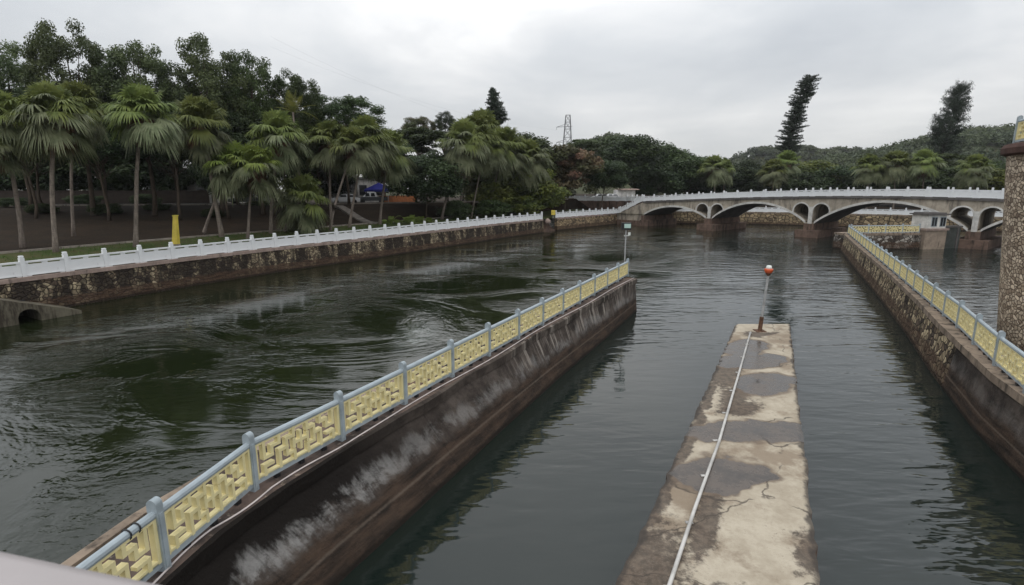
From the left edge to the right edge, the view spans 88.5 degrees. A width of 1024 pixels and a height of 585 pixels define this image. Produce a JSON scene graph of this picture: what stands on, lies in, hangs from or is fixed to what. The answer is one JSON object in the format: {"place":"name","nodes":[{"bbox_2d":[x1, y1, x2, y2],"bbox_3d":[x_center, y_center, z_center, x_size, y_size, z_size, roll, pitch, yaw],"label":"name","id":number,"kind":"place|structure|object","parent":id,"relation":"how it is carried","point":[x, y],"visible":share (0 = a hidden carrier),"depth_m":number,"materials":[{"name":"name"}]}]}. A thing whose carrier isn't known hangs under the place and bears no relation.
{"place":"outdoors","nodes":[
{"label":"outdoors","id":0,"kind":"place"},
{"bbox_2d":[175,201,431,203],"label":"road","id":1,"kind":"structure","parent":0,"point":[231,203],"depth_m":83.63,"materials":[{"name":"asphalt"}]},
{"bbox_2d":[9,195,591,205],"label":"road kerb","id":2,"kind":"structure","parent":1,"relation":"on","point":[283,203],"depth_m":80.48,"materials":[{"name":"concrete"}]},
{"bbox_2d":[0,209,896,278],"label":"grass verge","id":3,"kind":"object","parent":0,"point":[36,255],"depth_m":48.63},
{"bbox_2d":[0,214,478,253],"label":"kerb","id":4,"kind":"structure","parent":3,"relation":"on","point":[41,249],"depth_m":48.84,"materials":[{"name":"concrete"}]},
{"bbox_2d":[3,216,496,265],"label":"path","id":5,"kind":"structure","parent":3,"relation":"on","point":[218,239],"depth_m":51.98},
{"bbox_2d":[1,79,109,251],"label":"fan palm","id":6,"kind":"object","parent":5,"relation":"on","point":[50,135],"visible":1,"depth_m":38.89,"materials":[{"name":"green plant"}]},
{"bbox_2d":[95,82,184,246],"bbox_3d":[-30.903,-10.472,44.577,6.958,13.963,6.703,0,11,0],"label":"fan palm","id":7,"kind":"object","parent":5,"relation":"on","point":[139,125],"visible":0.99,"depth_m":42.84,"materials":[{"name":"green plant"}]},
{"bbox_2d":[170,93,234,236],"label":"fan palm","id":8,"kind":"object","parent":5,"relation":"on","point":[202,140],"visible":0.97,"depth_m":50.96,"materials":[{"name":"green plant"}]},
{"bbox_2d":[328,126,378,230],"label":"fan palm","id":9,"kind":"object","parent":5,"relation":"on","point":[353,157],"visible":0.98,"depth_m":60.23,"materials":[{"name":"green plant"}]},
{"bbox_2d":[225,143,286,238],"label":"fan palm","id":10,"kind":"object","parent":3,"relation":"on","point":[262,182],"visible":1,"depth_m":51.65,"materials":[{"name":"green plant"}]},
{"bbox_2d":[242,109,317,233],"bbox_3d":[-25.101,-12.809,56.594,7.819,13.629,7.301,0,11,0],"label":"fan palm","id":11,"kind":"object","parent":3,"relation":"on","point":[281,147],"visible":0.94,"depth_m":55.20,"materials":[{"name":"green plant"}]},
{"bbox_2d":[269,173,331,233],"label":"fan palm","id":12,"kind":"object","parent":3,"relation":"on","point":[298,214],"visible":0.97,"depth_m":58.37,"materials":[{"name":"green plant"}]},
{"bbox_2d":[335,113,405,227],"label":"fan palm","id":13,"kind":"object","parent":3,"relation":"on","point":[370,126],"visible":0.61,"depth_m":63.27,"materials":[{"name":"green plant"}]},
{"bbox_2d":[369,128,420,223],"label":"fan palm","id":14,"kind":"object","parent":3,"relation":"on","point":[401,167],"visible":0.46,"depth_m":69.54,"materials":[{"name":"green plant"}]},
{"bbox_2d":[433,118,496,218],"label":"fan palm","id":15,"kind":"object","parent":3,"relation":"on","point":[463,129],"visible":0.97,"depth_m":79.38,"materials":[{"name":"green plant"}]},
{"bbox_2d":[459,113,501,217],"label":"fan palm","id":16,"kind":"object","parent":3,"relation":"on","point":[479,121],"visible":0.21,"depth_m":82.96,"materials":[{"name":"green plant"}]},
{"bbox_2d":[470,128,510,217],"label":"fan palm","id":17,"kind":"object","parent":3,"relation":"on","point":[498,155],"visible":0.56,"depth_m":83.69,"materials":[{"name":"green plant"}]},
{"bbox_2d":[468,199,512,216],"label":"shrub","id":18,"kind":"object","parent":3,"relation":"on","point":[485,210],"visible":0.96,"depth_m":87.35,"materials":[{"name":"green plant"}]},
{"bbox_2d":[485,124,531,214],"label":"fan palm","id":19,"kind":"object","parent":3,"relation":"on","point":[507,134],"visible":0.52,"depth_m":88.31,"materials":[{"name":"green plant"}]},
{"bbox_2d":[504,194,545,214],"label":"shrub","id":20,"kind":"object","parent":3,"relation":"on","point":[518,207],"visible":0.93,"depth_m":92.87,"materials":[{"name":"green plant"}]},
{"bbox_2d":[508,138,556,215],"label":"fan palm","id":21,"kind":"object","parent":3,"relation":"on","point":[531,151],"visible":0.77,"depth_m":92.05,"materials":[{"name":"green plant"}]},
{"bbox_2d":[508,168,571,207],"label":"tree","id":22,"kind":"object","parent":3,"relation":"on","point":[553,192],"visible":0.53,"depth_m":95.78,"materials":[{"name":"green plant"}]},
{"bbox_2d":[545,143,604,211],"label":"tree","id":23,"kind":"object","parent":3,"relation":"on","point":[586,162],"visible":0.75,"depth_m":105.17,"materials":[{"name":"green plant"}]},
{"bbox_2d":[584,158,628,210],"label":"tree","id":24,"kind":"object","parent":3,"relation":"on","point":[610,174],"visible":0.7,"depth_m":112.69,"materials":[{"name":"green plant"}]},
{"bbox_2d":[0,194,1002,251],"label":"earth slope","id":25,"kind":"structure","parent":0,"point":[100,228],"depth_m":62.66,"materials":[{"name":"soil"}]},
{"bbox_2d":[0,122,31,180],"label":"fan palm","id":26,"kind":"object","parent":25,"relation":"on","point":[6,166],"visible":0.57,"depth_m":40.98,"materials":[{"name":"green plant"}]},
{"bbox_2d":[0,90,37,247],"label":"fan palm","id":27,"kind":"object","parent":25,"relation":"on","point":[8,101],"visible":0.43,"depth_m":40.97,"materials":[{"name":"green plant"}]},
{"bbox_2d":[0,39,39,205],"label":"tree","id":28,"kind":"object","parent":25,"relation":"on","point":[12,72],"visible":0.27,"depth_m":60.74,"materials":[{"name":"green plant"}]},
{"bbox_2d":[11,92,47,218],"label":"tree","id":29,"kind":"object","parent":25,"relation":"on","point":[36,213],"depth_m":58.70,"materials":[{"name":"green plant"}]},
{"bbox_2d":[2,84,82,202],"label":"tree","id":30,"kind":"object","parent":25,"relation":"on","point":[57,164],"visible":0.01,"depth_m":69.37,"materials":[{"name":"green plant"}]},
{"bbox_2d":[0,163,87,190],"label":"tree","id":31,"kind":"object","parent":25,"relation":"on","point":[8,183],"visible":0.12,"depth_m":84.56,"materials":[{"name":"green plant"}]},
{"bbox_2d":[18,17,112,215],"bbox_3d":[-50.734,-19.980,61.106,8.544,22.446,9.010,10,15,42],"label":"tree","id":32,"kind":"object","parent":25,"relation":"on","point":[40,50],"visible":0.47,"depth_m":58.38,"materials":[{"name":"green plant"}]},
{"bbox_2d":[46,79,111,235],"bbox_3d":[-40.549,-12.338,49.410,6.664,14.775,5.673,0,11,0],"label":"fan palm","id":33,"kind":"object","parent":25,"relation":"on","point":[77,89],"visible":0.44,"depth_m":48.49,"materials":[{"name":"green plant"}]},
{"bbox_2d":[29,162,139,190],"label":"tree","id":34,"kind":"object","parent":25,"relation":"on","point":[61,186],"visible":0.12,"depth_m":83.91,"materials":[{"name":"green plant"}]},
{"bbox_2d":[45,102,145,220],"bbox_3d":[-46.531,-14.710,59.535,10.495,13.577,10.710,0,11,0],"label":"tree","id":35,"kind":"object","parent":25,"relation":"on","point":[116,151],"visible":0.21,"depth_m":58.49,"materials":[{"name":"green plant"}]},
{"bbox_2d":[0,190,209,203],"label":"wall","id":36,"kind":"structure","parent":25,"relation":"on","point":[170,196],"depth_m":84.08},
{"bbox_2d":[69,158,181,190],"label":"tree","id":37,"kind":"object","parent":25,"relation":"on","point":[125,171],"visible":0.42,"depth_m":86.88,"materials":[{"name":"green plant"}]},
{"bbox_2d":[87,39,182,215],"bbox_3d":[-44.426,-19.411,63.292,9.544,20.715,9.588,0,11,0],"label":"tree","id":38,"kind":"object","parent":25,"relation":"on","point":[119,60],"visible":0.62,"depth_m":60.46,"materials":[{"name":"green plant"}]},
{"bbox_2d":[114,100,198,219],"bbox_3d":[-40.080,-15.448,62.072,9.551,14.258,9.531,0,11,0],"label":"tree","id":39,"kind":"object","parent":25,"relation":"on","point":[160,156],"visible":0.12,"depth_m":61.53,"materials":[{"name":"green plant"}]},
{"bbox_2d":[110,82,212,205],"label":"tree","id":40,"kind":"object","parent":25,"relation":"on","point":[152,161],"visible":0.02,"depth_m":73.53,"materials":[{"name":"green plant"}]},
{"bbox_2d":[139,159,195,189],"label":"tree","id":41,"kind":"object","parent":25,"relation":"on","point":[184,179],"visible":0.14,"depth_m":93.32,"materials":[{"name":"green plant"}]},
{"bbox_2d":[157,31,250,216],"bbox_3d":[-37.073,-20.299,65.554,9.706,22.026,10.036,6,13,27],"label":"tree","id":42,"kind":"object","parent":25,"relation":"on","point":[206,77],"visible":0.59,"depth_m":62.57,"materials":[{"name":"green plant"}]},
{"bbox_2d":[186,162,224,202],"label":"tree","id":43,"kind":"object","parent":25,"relation":"on","point":[195,171],"visible":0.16,"depth_m":89.56,"materials":[{"name":"green plant"}]},
{"bbox_2d":[184,107,257,218],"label":"tree","id":44,"kind":"object","parent":25,"relation":"on","point":[236,122],"visible":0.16,"depth_m":62.87,"materials":[{"name":"green plant"}]},
{"bbox_2d":[198,139,275,234],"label":"fan palm","id":45,"kind":"object","parent":25,"relation":"on","point":[218,179],"visible":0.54,"depth_m":52.29,"materials":[{"name":"green plant"}]},
{"bbox_2d":[216,49,287,214],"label":"tree","id":46,"kind":"object","parent":25,"relation":"on","point":[259,101],"visible":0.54,"depth_m":65.50,"materials":[{"name":"green plant"}]},
{"bbox_2d":[260,68,323,171],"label":"tree","id":47,"kind":"object","parent":25,"relation":"on","point":[298,86],"visible":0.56,"depth_m":70.21,"materials":[{"name":"green plant"}]},
{"bbox_2d":[274,90,316,198],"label":"tree","id":48,"kind":"object","parent":25,"relation":"on","point":[292,103],"visible":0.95,"depth_m":66.28,"materials":[{"name":"green plant"}]},
{"bbox_2d":[282,172,355,196],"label":"tree","id":49,"kind":"object","parent":25,"relation":"on","point":[324,186],"visible":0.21,"depth_m":96.23,"materials":[{"name":"green plant"}]},
{"bbox_2d":[298,118,349,223],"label":"fan palm","id":50,"kind":"object","parent":25,"relation":"on","point":[325,131],"visible":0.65,"depth_m":66.13,"materials":[{"name":"green plant"}]},
{"bbox_2d":[297,94,388,204],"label":"tree","id":51,"kind":"object","parent":25,"relation":"on","point":[342,109],"visible":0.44,"depth_m":75.18,"materials":[{"name":"green plant"}]},
{"bbox_2d":[400,116,436,154],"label":"tree","id":52,"kind":"object","parent":25,"relation":"on","point":[423,121],"visible":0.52,"depth_m":111.77,"materials":[{"name":"green plant"}]},
{"bbox_2d":[396,127,449,198],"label":"tree","id":53,"kind":"object","parent":25,"relation":"on","point":[422,138],"visible":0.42,"depth_m":96.26,"materials":[{"name":"green plant"}]},
{"bbox_2d":[382,150,468,217],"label":"tree","id":54,"kind":"object","parent":25,"relation":"on","point":[439,179],"visible":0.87,"depth_m":78.56,"materials":[{"name":"green plant"}]},
{"bbox_2d":[430,111,455,200],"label":"tree","id":55,"kind":"object","parent":25,"relation":"on","point":[448,119],"visible":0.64,"depth_m":113.97,"materials":[{"name":"green plant"}]},
{"bbox_2d":[435,200,474,217],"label":"shrub","id":56,"kind":"object","parent":25,"relation":"on","point":[458,207],"visible":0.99,"depth_m":83.81,"materials":[{"name":"green plant"}]},
{"bbox_2d":[485,87,510,124],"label":"conifer","id":57,"kind":"object","parent":25,"relation":"on","point":[500,113],"visible":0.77,"depth_m":103.98,"materials":[{"name":"plant"}]},
{"bbox_2d":[462,169,545,212],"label":"tree","id":58,"kind":"object","parent":25,"relation":"on","point":[501,191],"visible":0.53,"depth_m":92.13,"materials":[{"name":"green plant"}]},
{"bbox_2d":[507,131,564,170],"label":"tree","id":59,"kind":"object","parent":25,"relation":"on","point":[543,142],"visible":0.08,"depth_m":105.55,"materials":[{"name":"green plant"}]},
{"bbox_2d":[566,136,635,195],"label":"tree","id":60,"kind":"object","parent":25,"relation":"on","point":[591,144],"visible":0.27,"depth_m":140.19,"materials":[{"name":"green plant"}]},
{"bbox_2d":[580,201,642,210],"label":"retaining wall","id":61,"kind":"structure","parent":25,"relation":"on","point":[592,205],"depth_m":117.15,"materials":[{"name":"stone"}]},
{"bbox_2d":[565,194,642,200],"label":"white balustrade","id":62,"kind":"object","parent":61,"relation":"on","point":[595,198],"visible":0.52,"depth_m":117.11,"materials":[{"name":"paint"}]},
{"bbox_2d":[599,134,675,188],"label":"tree","id":63,"kind":"object","parent":25,"relation":"on","point":[646,150],"visible":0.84,"depth_m":126.48,"materials":[{"name":"green plant"}]},
{"bbox_2d":[628,170,689,200],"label":"tree","id":64,"kind":"object","parent":25,"relation":"on","point":[672,181],"visible":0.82,"depth_m":131.35,"materials":[{"name":"green plant"}]},
{"bbox_2d":[639,144,700,187],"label":"tree","id":65,"kind":"object","parent":25,"relation":"on","point":[667,158],"visible":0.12,"depth_m":140.37,"materials":[{"name":"green plant"}]},
{"bbox_2d":[663,154,722,193],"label":"tree","id":66,"kind":"object","parent":25,"relation":"on","point":[683,164],"visible":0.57,"depth_m":133.84,"materials":[{"name":"green plant"}]},
{"bbox_2d":[696,154,729,191],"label":"fan palm","id":67,"kind":"object","parent":25,"relation":"on","point":[709,167],"visible":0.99,"depth_m":128.25,"materials":[{"name":"green plant"}]},
{"bbox_2d":[684,171,747,194],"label":"tree","id":68,"kind":"object","parent":25,"relation":"on","point":[718,190],"visible":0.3,"depth_m":138.96,"materials":[{"name":"green plant"}]},
{"bbox_2d":[716,159,762,191],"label":"tree","id":69,"kind":"object","parent":25,"relation":"on","point":[748,164],"visible":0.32,"depth_m":141.90,"materials":[{"name":"green plant"}]},
{"bbox_2d":[754,158,788,190],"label":"fan palm","id":70,"kind":"object","parent":25,"relation":"on","point":[768,174],"visible":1,"depth_m":127.97,"materials":[{"name":"green plant"}]},
{"bbox_2d":[746,172,828,196],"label":"tree","id":71,"kind":"object","parent":25,"relation":"on","point":[801,184],"visible":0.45,"depth_m":131.20,"materials":[{"name":"green plant"}]},
{"bbox_2d":[773,150,802,196],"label":"fan palm","id":72,"kind":"object","parent":25,"relation":"on","point":[789,158],"visible":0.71,"depth_m":131.59,"materials":[{"name":"green plant"}]},
{"bbox_2d":[774,74,821,196],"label":"leaning conifer","id":73,"kind":"object","parent":25,"relation":"on","point":[806,87],"visible":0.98,"depth_m":140.58,"materials":[{"name":"plant"}]},
{"bbox_2d":[796,159,844,190],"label":"tree","id":74,"kind":"object","parent":25,"relation":"on","point":[810,167],"visible":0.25,"depth_m":138.67,"materials":[{"name":"green plant"}]},
{"bbox_2d":[807,164,878,190],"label":"tree","id":75,"kind":"object","parent":25,"relation":"on","point":[842,170],"visible":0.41,"depth_m":133.90,"materials":[{"name":"green plant"}]},
{"bbox_2d":[848,153,887,208],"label":"fan palm","id":76,"kind":"object","parent":25,"relation":"on","point":[869,172],"visible":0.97,"depth_m":113.41,"materials":[{"name":"green plant"}]},
{"bbox_2d":[841,171,921,205],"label":"tree","id":77,"kind":"object","parent":25,"relation":"on","point":[851,179],"visible":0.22,"depth_m":129.25,"materials":[{"name":"green plant"}]},
{"bbox_2d":[874,149,913,209],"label":"fan palm","id":78,"kind":"object","parent":25,"relation":"on","point":[898,170],"visible":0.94,"depth_m":111.53,"materials":[{"name":"green plant"}]},
{"bbox_2d":[878,176,956,206],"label":"tree","id":79,"kind":"object","parent":25,"relation":"on","point":[926,185],"visible":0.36,"depth_m":118.79,"materials":[{"name":"green plant"}]},
{"bbox_2d":[905,148,948,209],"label":"fan palm","id":80,"kind":"object","parent":25,"relation":"on","point":[920,169],"visible":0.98,"depth_m":109.68,"materials":[{"name":"green plant"}]},
{"bbox_2d":[925,80,975,154],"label":"broad conifer","id":81,"kind":"object","parent":25,"relation":"on","point":[943,136],"visible":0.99,"depth_m":130.97,"materials":[{"name":"plant"}]},
{"bbox_2d":[925,166,994,189],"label":"tree","id":82,"kind":"object","parent":25,"relation":"on","point":[950,170],"visible":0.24,"depth_m":116.47,"materials":[{"name":"green plant"}]},
{"bbox_2d":[952,153,995,210],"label":"fan palm","id":83,"kind":"object","parent":25,"relation":"on","point":[965,176],"visible":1,"depth_m":105.03,"materials":[{"name":"green plant"}]},
{"bbox_2d":[954,168,1005,189],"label":"tree","id":84,"kind":"object","parent":25,"relation":"on","point":[998,180],"visible":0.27,"depth_m":108.97,"materials":[{"name":"green plant"}]},
{"bbox_2d":[0,220,1023,584],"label":"river water","id":85,"kind":"structure","parent":0,"point":[114,412],"depth_m":19.83,"materials":[{"name":"liquid"}]},
{"bbox_2d":[0,219,543,306],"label":"quay wall","id":86,"kind":"structure","parent":85,"relation":"in","point":[80,287],"depth_m":44.48,"materials":[{"name":"stone"}]},
{"bbox_2d":[0,298,81,327],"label":"culvert outlet","id":87,"kind":"object","parent":86,"relation":"attached to","point":[11,311],"visible":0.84,"depth_m":31.43,"materials":[{"name":"concrete"}]},
{"bbox_2d":[0,212,542,278],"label":"white balustrade","id":88,"kind":"object","parent":86,"relation":"on","point":[22,267],"visible":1,"depth_m":43.83,"materials":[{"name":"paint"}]},
{"bbox_2d":[61,277,636,584],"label":"dividing wall","id":89,"kind":"structure","parent":85,"relation":"in","point":[338,516],"depth_m":12.31,"materials":[{"name":"concrete"}]},
{"bbox_2d":[76,258,628,581],"bbox_3d":[0.360,1.199,20.270,1.413,1.204,32.241,5,12,24],"label":"lattice fence","id":90,"kind":"object","parent":89,"relation":"on","point":[165,550],"visible":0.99,"depth_m":10.87,"materials":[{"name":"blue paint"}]},
{"bbox_2d":[152,278,632,583],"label":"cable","id":91,"kind":"object","parent":89,"relation":"on","point":[197,540],"visible":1,"depth_m":11.28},
{"bbox_2d":[554,213,616,230],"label":"quay wall","id":92,"kind":"structure","parent":85,"relation":"in","point":[571,222],"depth_m":102.54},
{"bbox_2d":[555,207,619,217],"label":"white balustrade","id":93,"kind":"object","parent":92,"relation":"on","point":[583,213],"visible":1,"depth_m":102.79,"materials":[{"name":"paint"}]},
{"bbox_2d":[615,324,819,584],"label":"concrete pier","id":94,"kind":"structure","parent":85,"relation":"in","point":[752,524],"depth_m":12.83,"materials":[{"name":"concrete"}]},
{"bbox_2d":[667,332,751,584],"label":"pipe","id":95,"kind":"object","parent":94,"relation":"on","point":[689,523],"visible":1,"depth_m":13.04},
{"bbox_2d":[617,187,1003,249],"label":"stone bridge","id":96,"kind":"structure","parent":85,"relation":"in","point":[820,213],"depth_m":82.82,"materials":[{"name":"stone"}]},
{"bbox_2d":[672,211,1002,231],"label":"quay wall","id":97,"kind":"structure","parent":85,"relation":"in","point":[758,218],"depth_m":108.78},
{"bbox_2d":[677,206,1002,216],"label":"white balustrade","id":98,"kind":"object","parent":97,"relation":"on","point":[861,211],"visible":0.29,"depth_m":101.80,"materials":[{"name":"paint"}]},
{"bbox_2d":[832,232,920,249],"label":"cross wall","id":99,"kind":"structure","parent":85,"relation":"in","point":[898,240],"depth_m":67.00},
{"bbox_2d":[851,224,920,233],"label":"lattice fence","id":100,"kind":"object","parent":99,"relation":"on","point":[885,227],"visible":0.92,"depth_m":66.72,"materials":[{"name":"yellow paint"}]},
{"bbox_2d":[840,234,971,387],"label":"river wall","id":101,"kind":"structure","parent":85,"relation":"in","point":[931,333],"depth_m":28.13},
{"bbox_2d":[847,224,1023,393],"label":"lattice fence","id":102,"kind":"object","parent":101,"relation":"on","point":[982,335],"visible":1,"depth_m":21.82,"materials":[{"name":"blue paint"}]},
{"bbox_2d":[908,212,950,248],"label":"gatehouse","id":103,"kind":"object","parent":85,"relation":"in","point":[933,230],"visible":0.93,"depth_m":67.01,"materials":[{"name":"stone"}]},
{"bbox_2d":[944,225,962,247],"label":"sluice gate","id":104,"kind":"structure","parent":85,"relation":"in","point":[952,236],"depth_m":68.20,"materials":[{"name":"metal"}]},
{"bbox_2d":[942,339,1023,481],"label":"river wall","id":105,"kind":"structure","parent":85,"relation":"in","point":[985,396],"depth_m":16.79,"materials":[{"name":"concrete"}]},
{"bbox_2d":[997,142,1023,351],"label":"stone tower","id":106,"kind":"structure","parent":85,"relation":"in","point":[1010,319],"depth_m":22.00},
{"bbox_2d":[0,0,1023,188],"label":"sky","id":107,"kind":"structure","parent":0,"point":[702,77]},
{"bbox_2d":[728,143,862,165],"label":"hill forest","id":108,"kind":"object","parent":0,"point":[772,151],"visible":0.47,"depth_m":526.17,"materials":[{"name":"green plant"}]},
{"bbox_2d":[798,123,1023,166],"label":"hill forest","id":109,"kind":"object","parent":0,"point":[976,138],"visible":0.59,"depth_m":300.23,"materials":[{"name":"green plant"}]},
{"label":"lock bridge deck","id":110,"kind":"structure","parent":0,"visible":0},
{"bbox_2d":[0,552,156,584],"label":"parapet","id":111,"kind":"structure","parent":110,"relation":"on","point":[17,570],"depth_m":0.87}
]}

